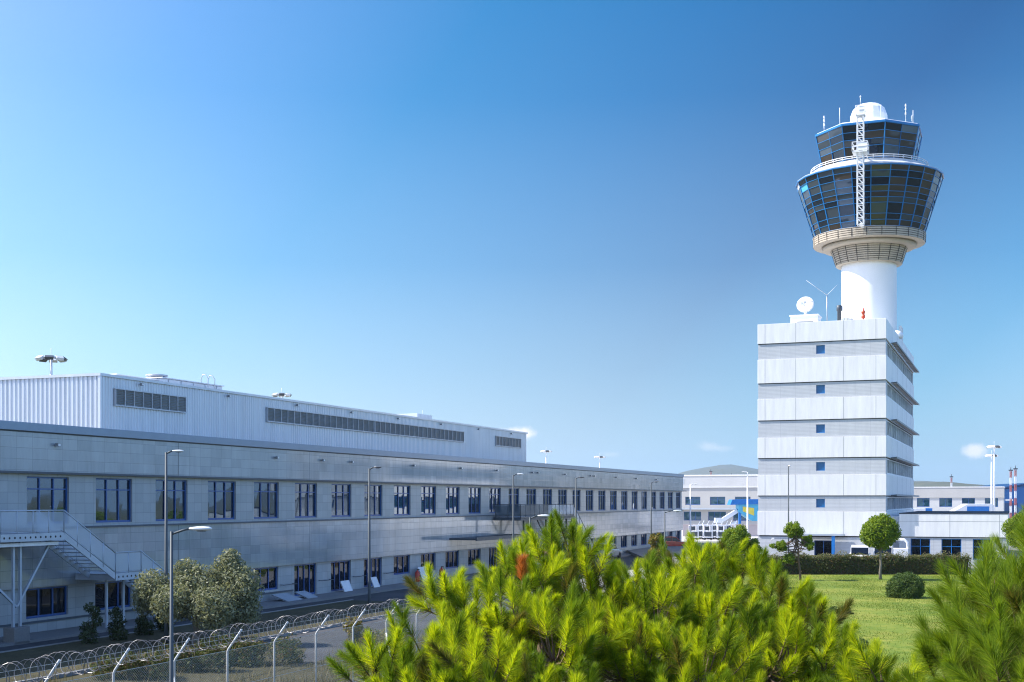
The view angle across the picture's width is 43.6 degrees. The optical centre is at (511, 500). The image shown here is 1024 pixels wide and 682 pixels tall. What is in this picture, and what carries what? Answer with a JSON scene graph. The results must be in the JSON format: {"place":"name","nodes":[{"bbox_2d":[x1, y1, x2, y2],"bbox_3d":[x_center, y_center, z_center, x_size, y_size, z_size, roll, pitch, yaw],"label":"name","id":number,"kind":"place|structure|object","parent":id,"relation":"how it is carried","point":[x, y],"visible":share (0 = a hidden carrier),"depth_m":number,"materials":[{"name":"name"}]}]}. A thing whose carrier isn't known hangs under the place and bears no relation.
{"place":"outdoors","nodes":[
{"label":"outdoors","id":0,"kind":"place"},
{"bbox_2d":[43,642,305,681],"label":"verge","id":1,"kind":"structure","parent":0,"point":[178,678],"depth_m":44.07,"materials":[{"name":"soil"}]},
{"bbox_2d":[90,649,168,680],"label":"scrub bush","id":2,"kind":"object","parent":1,"relation":"on","point":[126,666],"visible":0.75,"depth_m":42.84,"materials":[{"name":"green plant"}]},
{"bbox_2d":[154,642,235,673],"bbox_3d":[-11.120,5.585,44.982,2.905,1.353,1.542,0,0,0],"label":"scrub bush","id":3,"kind":"object","parent":1,"relation":"on","point":[185,655],"visible":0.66,"depth_m":44.74,"materials":[{"name":"green plant"}]},
{"bbox_2d":[192,636,265,667],"bbox_3d":[-10.313,5.634,46.508,2.752,1.330,1.575,0,0,0],"label":"scrub bush","id":4,"kind":"object","parent":1,"relation":"on","point":[246,653],"visible":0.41,"depth_m":46.38,"materials":[{"name":"green plant"}]},
{"bbox_2d":[207,632,305,664],"bbox_3d":[-9.518,5.524,46.969,3.780,1.428,1.740,0,0,4],"label":"scrub bush","id":5,"kind":"object","parent":1,"relation":"on","point":[290,655],"visible":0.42,"depth_m":46.97,"materials":[{"name":"green plant"}]},
{"bbox_2d":[0,600,428,681],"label":"planting bed soil","id":6,"kind":"structure","parent":0,"point":[32,654],"depth_m":53.97,"materials":[{"name":"brown soil"}]},
{"bbox_2d":[78,602,102,643],"bbox_3d":[-17.457,5.118,52.960,1.010,1.889,1.060,0,0,0],"label":"weed bush","id":7,"kind":"object","parent":6,"relation":"on","point":[90,627],"visible":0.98,"depth_m":52.87,"materials":[{"name":"green plant"}]},
{"bbox_2d":[107,606,128,640],"bbox_3d":[-16.705,5.276,54.251,1.031,1.605,0.823,0,0,33],"label":"weed bush","id":8,"kind":"object","parent":6,"relation":"on","point":[116,631],"visible":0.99,"depth_m":54.19,"materials":[{"name":"green plant"}]},
{"bbox_2d":[133,614,155,635],"bbox_3d":[-16.126,5.576,56.126,0.987,1.263,1.052,0,0,0],"label":"weed bush","id":9,"kind":"object","parent":6,"relation":"on","point":[143,624],"visible":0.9,"depth_m":55.94,"materials":[{"name":"green plant"}]},
{"bbox_2d":[164,450,183,642],"bbox_3d":[-14.020,1.947,53.072,0.819,8.106,0.178,0,0,0],"label":"street lamp","id":10,"kind":"object","parent":6,"relation":"on","point":[166,552],"visible":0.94,"depth_m":53.02,"materials":[{"name":"grey metal"}]},
{"bbox_2d":[129,548,264,643],"bbox_3d":[-13.115,4.044,53.175,4.979,4.125,5.148,0,0,-34],"label":"olive tree","id":11,"kind":"object","parent":6,"relation":"on","point":[222,594],"visible":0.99,"depth_m":52.47,"materials":[{"name":"green plant"}]},
{"bbox_2d":[368,466,380,608],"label":"street lamp","id":12,"kind":"object","parent":6,"relation":"on","point":[369,559],"visible":0.96,"depth_m":69.72,"materials":[{"name":"grey metal"}]},
{"bbox_2d":[0,553,631,646],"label":"pavement","id":13,"kind":"structure","parent":0,"point":[47,635],"depth_m":73.12,"materials":[{"name":"concrete"}]},
{"bbox_2d":[0,510,191,644],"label":"escape stair","id":14,"kind":"object","parent":13,"relation":"on","point":[50,528],"visible":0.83,"depth_m":55.68,"materials":[{"name":"metal"}]},
{"bbox_2d":[272,593,301,601],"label":"flat board","id":15,"kind":"object","parent":13,"relation":"on","point":[287,597],"visible":1,"depth_m":75.26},
{"bbox_2d":[494,504,596,561],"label":"escape stair","id":16,"kind":"object","parent":13,"relation":"on","point":[566,510],"visible":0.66,"depth_m":109.85,"materials":[{"name":"metal"}]},
{"bbox_2d":[0,538,757,664],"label":"road","id":17,"kind":"structure","parent":0,"point":[400,594],"depth_m":60.45,"materials":[{"name":"grey asphalt"}]},
{"bbox_2d":[0,599,432,681],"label":"kerb","id":18,"kind":"structure","parent":17,"relation":"on","point":[61,675],"depth_m":55.43,"materials":[{"name":"concrete"}]},
{"bbox_2d":[598,543,621,558],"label":"parked car","id":19,"kind":"object","parent":17,"relation":"on","point":[618,553],"visible":0.45,"depth_m":131.38,"materials":[{"name":"silver metal"}]},
{"bbox_2d":[663,536,684,545],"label":"parked car","id":20,"kind":"object","parent":17,"relation":"on","point":[672,541],"visible":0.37,"depth_m":157.25,"materials":[{"name":"red paint"}]},
{"bbox_2d":[12,588,761,681],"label":"verge","id":21,"kind":"structure","parent":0,"point":[306,672],"depth_m":44.16,"materials":[{"name":"brown plant"}]},
{"bbox_2d":[169,526,211,681],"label":"street lamp","id":22,"kind":"object","parent":21,"relation":"on","point":[171,642],"visible":1,"depth_m":26.97,"materials":[{"name":"grey metal"}]},
{"bbox_2d":[0,586,532,681],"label":"perimeter fence","id":23,"kind":"object","parent":21,"relation":"on","point":[227,658],"visible":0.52,"depth_m":32.73,"materials":[{"name":"metal"}]},
{"bbox_2d":[343,616,377,652],"bbox_3d":[-5.453,5.096,45.989,1.297,1.913,1.108,0,0,0],"label":"shrub","id":24,"kind":"object","parent":21,"relation":"on","point":[357,627],"visible":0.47,"depth_m":45.92,"materials":[{"name":"green plant"}]},
{"bbox_2d":[363,626,412,661],"bbox_3d":[-4.558,5.395,46.498,1.745,1.568,2.363,0,0,16],"label":"shrub","id":25,"kind":"object","parent":21,"relation":"on","point":[381,633],"visible":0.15,"depth_m":46.79,"materials":[{"name":"green plant"}]},
{"bbox_2d":[324,507,656,681],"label":"pine tree","id":26,"kind":"object","parent":21,"relation":"on","point":[528,631],"visible":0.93,"depth_m":9.12,"materials":[{"name":"green plant"}]},
{"bbox_2d":[514,551,528,582],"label":"dead shoot","id":27,"kind":"object","parent":26,"relation":"attached to","point":[521,567],"visible":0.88,"depth_m":9.74,"materials":[{"name":"brown plant"}]},
{"bbox_2d":[644,532,669,564],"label":"young tree","id":28,"kind":"object","parent":21,"relation":"on","point":[654,540],"visible":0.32,"depth_m":85.78,"materials":[{"name":"green plant"}]},
{"bbox_2d":[561,530,898,681],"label":"pine tree","id":29,"kind":"object","parent":21,"relation":"on","point":[693,643],"visible":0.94,"depth_m":9.74,"materials":[{"name":"green plant"}]},
{"bbox_2d":[700,550,971,574],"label":"hedge","id":30,"kind":"object","parent":21,"relation":"on","point":[846,563],"visible":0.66,"depth_m":103.69,"materials":[{"name":"green plant"}]},
{"bbox_2d":[820,627,933,681],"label":"pine tree","id":31,"kind":"object","parent":21,"relation":"on","point":[870,670],"visible":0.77,"depth_m":8.18,"materials":[{"name":"green plant"}]},
{"bbox_2d":[892,504,1023,681],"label":"pine tree","id":32,"kind":"object","parent":21,"relation":"on","point":[989,647],"visible":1,"depth_m":6.96,"materials":[{"name":"green plant"}]},
{"bbox_2d":[0,0,1023,484],"label":"sky","id":33,"kind":"structure","parent":0,"point":[574,226],"materials":[{"name":"blue"}]},
{"bbox_2d":[682,536,757,540],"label":"apron","id":34,"kind":"object","parent":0,"point":[751,537],"depth_m":197.30,"materials":[{"name":"concrete"}]},
{"bbox_2d":[702,521,713,539],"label":"equipment trolley","id":35,"kind":"object","parent":34,"relation":"on","point":[709,534],"visible":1,"depth_m":195.58,"materials":[{"name":"white metal"}]},
{"bbox_2d":[682,474,757,523],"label":"distant terminal","id":36,"kind":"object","parent":34,"relation":"on","point":[712,496],"visible":0.36,"depth_m":299.52,"materials":[{"name":"grey metal"}]},
{"bbox_2d":[684,512,700,520],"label":"window","id":37,"kind":"structure","parent":36,"relation":"in","point":[694,515],"depth_m":302.22,"materials":[{"name":"teal glass"}]},
{"bbox_2d":[682,524,758,535],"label":"wall","id":38,"kind":"structure","parent":34,"relation":"on","point":[752,529],"depth_m":215.00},
{"bbox_2d":[913,486,1004,510],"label":"distant terminal","id":39,"kind":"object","parent":34,"relation":"on","point":[942,498],"visible":0.31,"depth_m":303.98,"materials":[{"name":"white metal"}]},
{"bbox_2d":[986,445,1001,510],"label":"floodlight mast","id":40,"kind":"object","parent":34,"relation":"on","point":[995,446],"visible":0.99,"depth_m":249.85,"materials":[{"name":"white metal"}]},
{"bbox_2d":[978,483,1023,517],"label":"blue hangar","id":41,"kind":"structure","parent":34,"relation":"on","point":[1020,494],"depth_m":429.64,"materials":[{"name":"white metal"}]},
{"bbox_2d":[714,499,757,523],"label":"boarding bridge","id":42,"kind":"structure","parent":0,"point":[741,507],"depth_m":238.50,"materials":[{"name":"blue paint"}]},
{"bbox_2d":[679,464,934,481],"bbox_3d":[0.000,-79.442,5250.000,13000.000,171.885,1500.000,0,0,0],"label":"hills","id":43,"kind":"structure","parent":0,"point":[729,469],"depth_m":5491.71,"materials":[{"name":"grey"}]},
{"bbox_2d":[627,541,1023,572],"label":"forecourt","id":44,"kind":"structure","parent":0,"point":[639,552],"depth_m":143.62,"materials":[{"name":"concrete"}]},
{"bbox_2d":[758,314,918,556],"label":"office block","id":45,"kind":"structure","parent":44,"relation":"on","point":[837,401],"depth_m":114.27,"materials":[{"name":"white metal"}]},
{"bbox_2d":[797,297,813,313],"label":"satellite dish","id":46,"kind":"object","parent":45,"relation":"on","point":[805,305],"visible":1,"depth_m":117.40,"materials":[{"name":"white paint"}]},
{"bbox_2d":[814,540,831,556],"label":"window","id":47,"kind":"structure","parent":45,"relation":"in","point":[821,546],"depth_m":114.14,"materials":[{"name":"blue glass"}]},
{"bbox_2d":[795,95,943,330],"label":"control tower","id":48,"kind":"structure","parent":45,"relation":"on","point":[868,191],"depth_m":125.67,"materials":[{"name":"white paint"}]},
{"bbox_2d":[796,184,814,237],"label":"cab window","id":49,"kind":"structure","parent":48,"relation":"in","point":[798,188],"depth_m":130.68,"materials":[{"name":"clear glass"}]},
{"bbox_2d":[798,178,819,235],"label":"cab window","id":50,"kind":"structure","parent":48,"relation":"in","point":[802,184],"depth_m":128.88,"materials":[{"name":"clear glass"}]},
{"bbox_2d":[805,174,828,233],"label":"cab window","id":51,"kind":"structure","parent":48,"relation":"in","point":[812,183],"depth_m":127.28,"materials":[{"name":"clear glass"}]},
{"bbox_2d":[816,170,840,230],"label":"cab window","id":52,"kind":"structure","parent":48,"relation":"in","point":[825,179],"depth_m":125.83,"materials":[{"name":"grey glass"}]},
{"bbox_2d":[815,126,844,166],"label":"cab window","id":53,"kind":"structure","parent":48,"relation":"in","point":[830,142],"depth_m":127.78,"materials":[{"name":"grey glass"}]},
{"bbox_2d":[832,167,854,228],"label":"cab window","id":54,"kind":"structure","parent":48,"relation":"in","point":[841,176],"depth_m":124.67,"materials":[{"name":"grey glass"}]},
{"bbox_2d":[851,165,870,226],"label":"cab window","id":55,"kind":"structure","parent":48,"relation":"in","point":[867,168],"depth_m":123.79,"materials":[{"name":"black glass"}]},
{"bbox_2d":[841,121,884,160],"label":"cab window","id":56,"kind":"structure","parent":48,"relation":"in","point":[873,132],"depth_m":125.19,"materials":[{"name":"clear glass"}]},
{"bbox_2d":[870,164,889,225],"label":"cab window","id":57,"kind":"structure","parent":48,"relation":"in","point":[879,174],"depth_m":123.42,"materials":[{"name":"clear glass"}]},
{"bbox_2d":[885,164,908,225],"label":"cab window","id":58,"kind":"structure","parent":48,"relation":"in","point":[898,173],"depth_m":123.46,"materials":[{"name":"black glass"}]},
{"bbox_2d":[882,121,918,159],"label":"cab window","id":59,"kind":"structure","parent":48,"relation":"in","point":[899,138],"depth_m":125.34,"materials":[{"name":"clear glass"}]},
{"bbox_2d":[899,165,923,226],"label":"cab window","id":60,"kind":"structure","parent":48,"relation":"in","point":[914,174],"depth_m":123.88,"materials":[{"name":"black glass"}]},
{"bbox_2d":[912,127,921,160],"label":"cab window","id":61,"kind":"structure","parent":48,"relation":"in","point":[918,138],"depth_m":127.58,"materials":[{"name":"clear glass"}]},
{"bbox_2d":[910,167,934,228],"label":"cab window","id":62,"kind":"structure","parent":48,"relation":"in","point":[928,174],"depth_m":124.73,"materials":[{"name":"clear glass"}]},
{"bbox_2d":[919,170,940,229],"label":"cab window","id":63,"kind":"structure","parent":48,"relation":"in","point":[937,175],"depth_m":125.89,"materials":[{"name":"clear glass"}]},
{"bbox_2d":[924,174,942,230],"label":"cab window","id":64,"kind":"structure","parent":48,"relation":"in","point":[941,178],"depth_m":127.31,"materials":[{"name":"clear glass"}]},
{"bbox_2d":[849,545,870,556],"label":"parked car","id":65,"kind":"object","parent":44,"relation":"on","point":[858,549],"visible":0.23,"depth_m":106.91,"materials":[{"name":"white paint"}]},
{"bbox_2d":[893,538,908,557],"bbox_3d":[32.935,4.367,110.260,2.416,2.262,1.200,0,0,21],"label":"van","id":66,"kind":"object","parent":44,"relation":"on","point":[906,549],"visible":0.28,"depth_m":109.61,"materials":[{"name":"white paint"}]},
{"bbox_2d":[690,574,980,681],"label":"lawn","id":67,"kind":"structure","parent":0,"point":[865,611],"depth_m":69.72,"materials":[{"name":"green plant"}]},
{"bbox_2d":[722,524,762,560],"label":"broadleaf tree","id":68,"kind":"object","parent":67,"relation":"on","point":[738,532],"visible":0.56,"depth_m":87.50,"materials":[{"name":"green plant"}]},
{"bbox_2d":[769,521,814,580],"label":"broadleaf tree","id":69,"kind":"object","parent":67,"relation":"on","point":[794,531],"visible":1,"depth_m":95.89,"materials":[{"name":"green plant"}]},
{"bbox_2d":[859,513,901,579],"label":"round tree","id":70,"kind":"object","parent":67,"relation":"on","point":[881,532],"visible":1,"depth_m":96.27,"materials":[{"name":"green plant"}]},
{"bbox_2d":[885,571,925,598],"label":"round bush","id":71,"kind":"object","parent":67,"relation":"on","point":[906,585],"visible":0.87,"depth_m":78.29,"materials":[{"name":"green plant"}]},
{"bbox_2d":[1001,511,1023,550],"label":"round tree","id":72,"kind":"object","parent":67,"relation":"on","point":[1007,526],"visible":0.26,"depth_m":92.15,"materials":[{"name":"green plant"}]},
{"bbox_2d":[914,482,983,486],"bbox_3d":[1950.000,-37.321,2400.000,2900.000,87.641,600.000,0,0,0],"label":"hills","id":73,"kind":"structure","parent":0,"point":[933,484],"depth_m":2468.32,"materials":[{"name":"grey"}]},
{"bbox_2d":[891,511,1009,565],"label":"annex building","id":74,"kind":"structure","parent":0,"point":[935,532],"depth_m":110.93,"materials":[{"name":"white metal"}]},
{"bbox_2d":[911,538,929,556],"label":"window","id":75,"kind":"structure","parent":74,"relation":"in","point":[918,546],"depth_m":111.83,"materials":[{"name":"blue glass"}]},
{"bbox_2d":[942,539,960,556],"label":"window","id":76,"kind":"structure","parent":74,"relation":"in","point":[952,546],"depth_m":110.88,"materials":[{"name":"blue glass"}]},
{"bbox_2d":[973,539,992,558],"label":"window","id":77,"kind":"structure","parent":74,"relation":"in","point":[976,541],"depth_m":110.13,"materials":[{"name":"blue glass"}]},
{"bbox_2d":[950,504,993,510],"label":"service truck","id":78,"kind":"object","parent":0,"point":[975,507],"visible":0.12,"depth_m":238.80,"materials":[{"name":"white metal"}]},
{"label":"ground","id":79,"kind":"structure","parent":0,"visible":0},
{"bbox_2d":[35,355,67,374],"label":"floodlight mast","id":80,"kind":"object","parent":79,"relation":"on","point":[50,358],"visible":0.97,"depth_m":129.41,"materials":[{"name":"white metal"}]},
{"bbox_2d":[0,373,683,636],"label":"terminal building","id":81,"kind":"structure","parent":79,"relation":"on","point":[273,491],"depth_m":77.04,"materials":[{"name":"stone"}]},
{"bbox_2d":[26,586,65,618],"bbox_3d":[-21.234,4.610,58.224,0.080,1.334,2.714,0,0,21],"label":"window","id":82,"kind":"structure","parent":81,"relation":"in","point":[47,601],"depth_m":58.27,"materials":[{"name":"blue glass"}]},
{"bbox_2d":[27,476,66,513],"bbox_3d":[-21.197,-0.010,58.210,0.080,2.134,2.714,0,0,21],"label":"window","id":83,"kind":"structure","parent":81,"relation":"in","point":[43,493],"depth_m":58.27,"materials":[{"name":"blue glass"}]},
{"bbox_2d":[95,580,129,610],"bbox_3d":[-19.561,4.610,62.498,0.080,1.334,2.702,0,0,21],"label":"window","id":84,"kind":"structure","parent":81,"relation":"in","point":[114,587],"depth_m":62.53,"materials":[{"name":"blue glass"}]},
{"bbox_2d":[96,478,130,522],"bbox_3d":[-19.515,-0.010,62.468,0.080,2.134,2.702,0,0,21],"label":"window","id":85,"kind":"structure","parent":81,"relation":"in","point":[113,496],"depth_m":62.61,"materials":[{"name":"blue glass"}]},
{"bbox_2d":[156,480,185,520],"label":"window","id":86,"kind":"structure","parent":81,"relation":"in","point":[176,488],"depth_m":66.99,"materials":[{"name":"blue glass"}]},
{"bbox_2d":[208,481,233,519],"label":"window","id":87,"kind":"structure","parent":81,"relation":"in","point":[220,493],"depth_m":71.03,"materials":[{"name":"blue glass"}]},
{"bbox_2d":[253,567,276,590],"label":"window","id":88,"kind":"structure","parent":81,"relation":"in","point":[268,575],"depth_m":75.56,"materials":[{"name":"blue glass"}]},
{"bbox_2d":[254,482,276,518],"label":"window","id":89,"kind":"structure","parent":81,"relation":"in","point":[265,493],"depth_m":75.28,"materials":[{"name":"blue glass"}]},
{"bbox_2d":[294,563,314,595],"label":"door","id":90,"kind":"structure","parent":81,"relation":"in","point":[304,574],"depth_m":79.49,"materials":[{"name":"blue glass"}]},
{"bbox_2d":[295,483,315,517],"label":"window","id":91,"kind":"structure","parent":81,"relation":"in","point":[305,493],"depth_m":79.53,"materials":[{"name":"blue glass"}]},
{"bbox_2d":[331,560,349,590],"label":"door","id":92,"kind":"structure","parent":81,"relation":"in","point":[340,570],"depth_m":83.49,"materials":[{"name":"blue glass"}]},
{"bbox_2d":[332,484,349,516],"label":"window","id":93,"kind":"structure","parent":81,"relation":"in","point":[340,492],"depth_m":83.66,"materials":[{"name":"blue glass"}]},
{"bbox_2d":[364,485,380,515],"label":"window","id":94,"kind":"structure","parent":81,"relation":"in","point":[375,490],"depth_m":87.95,"materials":[{"name":"blue glass"}]},
{"bbox_2d":[364,557,380,586],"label":"door","id":95,"kind":"structure","parent":81,"relation":"in","point":[375,562],"depth_m":88.06,"materials":[{"name":"blue glass"}]},
{"bbox_2d":[394,485,408,514],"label":"window","id":96,"kind":"structure","parent":81,"relation":"in","point":[401,493],"depth_m":91.97,"materials":[{"name":"blue glass"}]},
{"bbox_2d":[394,555,408,574],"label":"window","id":97,"kind":"structure","parent":81,"relation":"in","point":[401,563],"depth_m":92.06,"materials":[{"name":"blue glass"}]},
{"bbox_2d":[421,553,433,569],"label":"window","id":98,"kind":"structure","parent":81,"relation":"in","point":[425,557],"depth_m":96.12,"materials":[{"name":"blue glass"}]},
{"bbox_2d":[421,486,434,514],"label":"window","id":99,"kind":"structure","parent":81,"relation":"in","point":[427,492],"depth_m":96.05,"materials":[{"name":"blue glass"}]},
{"bbox_2d":[446,487,457,513],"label":"window","id":100,"kind":"structure","parent":81,"relation":"in","point":[451,492],"depth_m":100.14,"materials":[{"name":"blue glass"}]},
{"bbox_2d":[446,551,457,568],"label":"window","id":101,"kind":"structure","parent":81,"relation":"in","point":[451,556],"depth_m":100.22,"materials":[{"name":"blue glass"}]},
{"bbox_2d":[468,549,479,565],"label":"window","id":102,"kind":"structure","parent":81,"relation":"in","point":[473,554],"depth_m":104.29,"materials":[{"name":"blue glass"}]},
{"bbox_2d":[469,487,479,513],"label":"window","id":103,"kind":"structure","parent":81,"relation":"in","point":[474,492],"depth_m":104.39,"materials":[{"name":"blue glass"}]},
{"bbox_2d":[489,547,498,569],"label":"door","id":104,"kind":"structure","parent":81,"relation":"in","point":[492,551],"depth_m":108.13,"materials":[{"name":"blue glass"}]},
{"bbox_2d":[489,488,499,512],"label":"window","id":105,"kind":"structure","parent":81,"relation":"in","point":[494,493],"depth_m":108.18,"materials":[{"name":"blue glass"}]},
{"bbox_2d":[509,488,517,503],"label":"window","id":106,"kind":"structure","parent":81,"relation":"in","point":[510,489],"depth_m":112.41,"materials":[{"name":"blue glass"}]},
{"bbox_2d":[526,489,534,503],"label":"window","id":107,"kind":"structure","parent":81,"relation":"in","point":[530,493],"depth_m":116.43,"materials":[{"name":"blue glass"}]},
{"bbox_2d":[572,490,579,510],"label":"window","id":108,"kind":"structure","parent":81,"relation":"in","point":[573,491],"depth_m":128.75,"materials":[{"name":"blue glass"}]},
{"bbox_2d":[586,490,591,510],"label":"window","id":109,"kind":"structure","parent":81,"relation":"in","point":[588,492],"depth_m":132.32,"materials":[{"name":"blue glass"}]},
{"bbox_2d":[598,490,604,510],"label":"window","id":110,"kind":"structure","parent":81,"relation":"in","point":[601,494],"depth_m":136.42,"materials":[{"name":"blue glass"}]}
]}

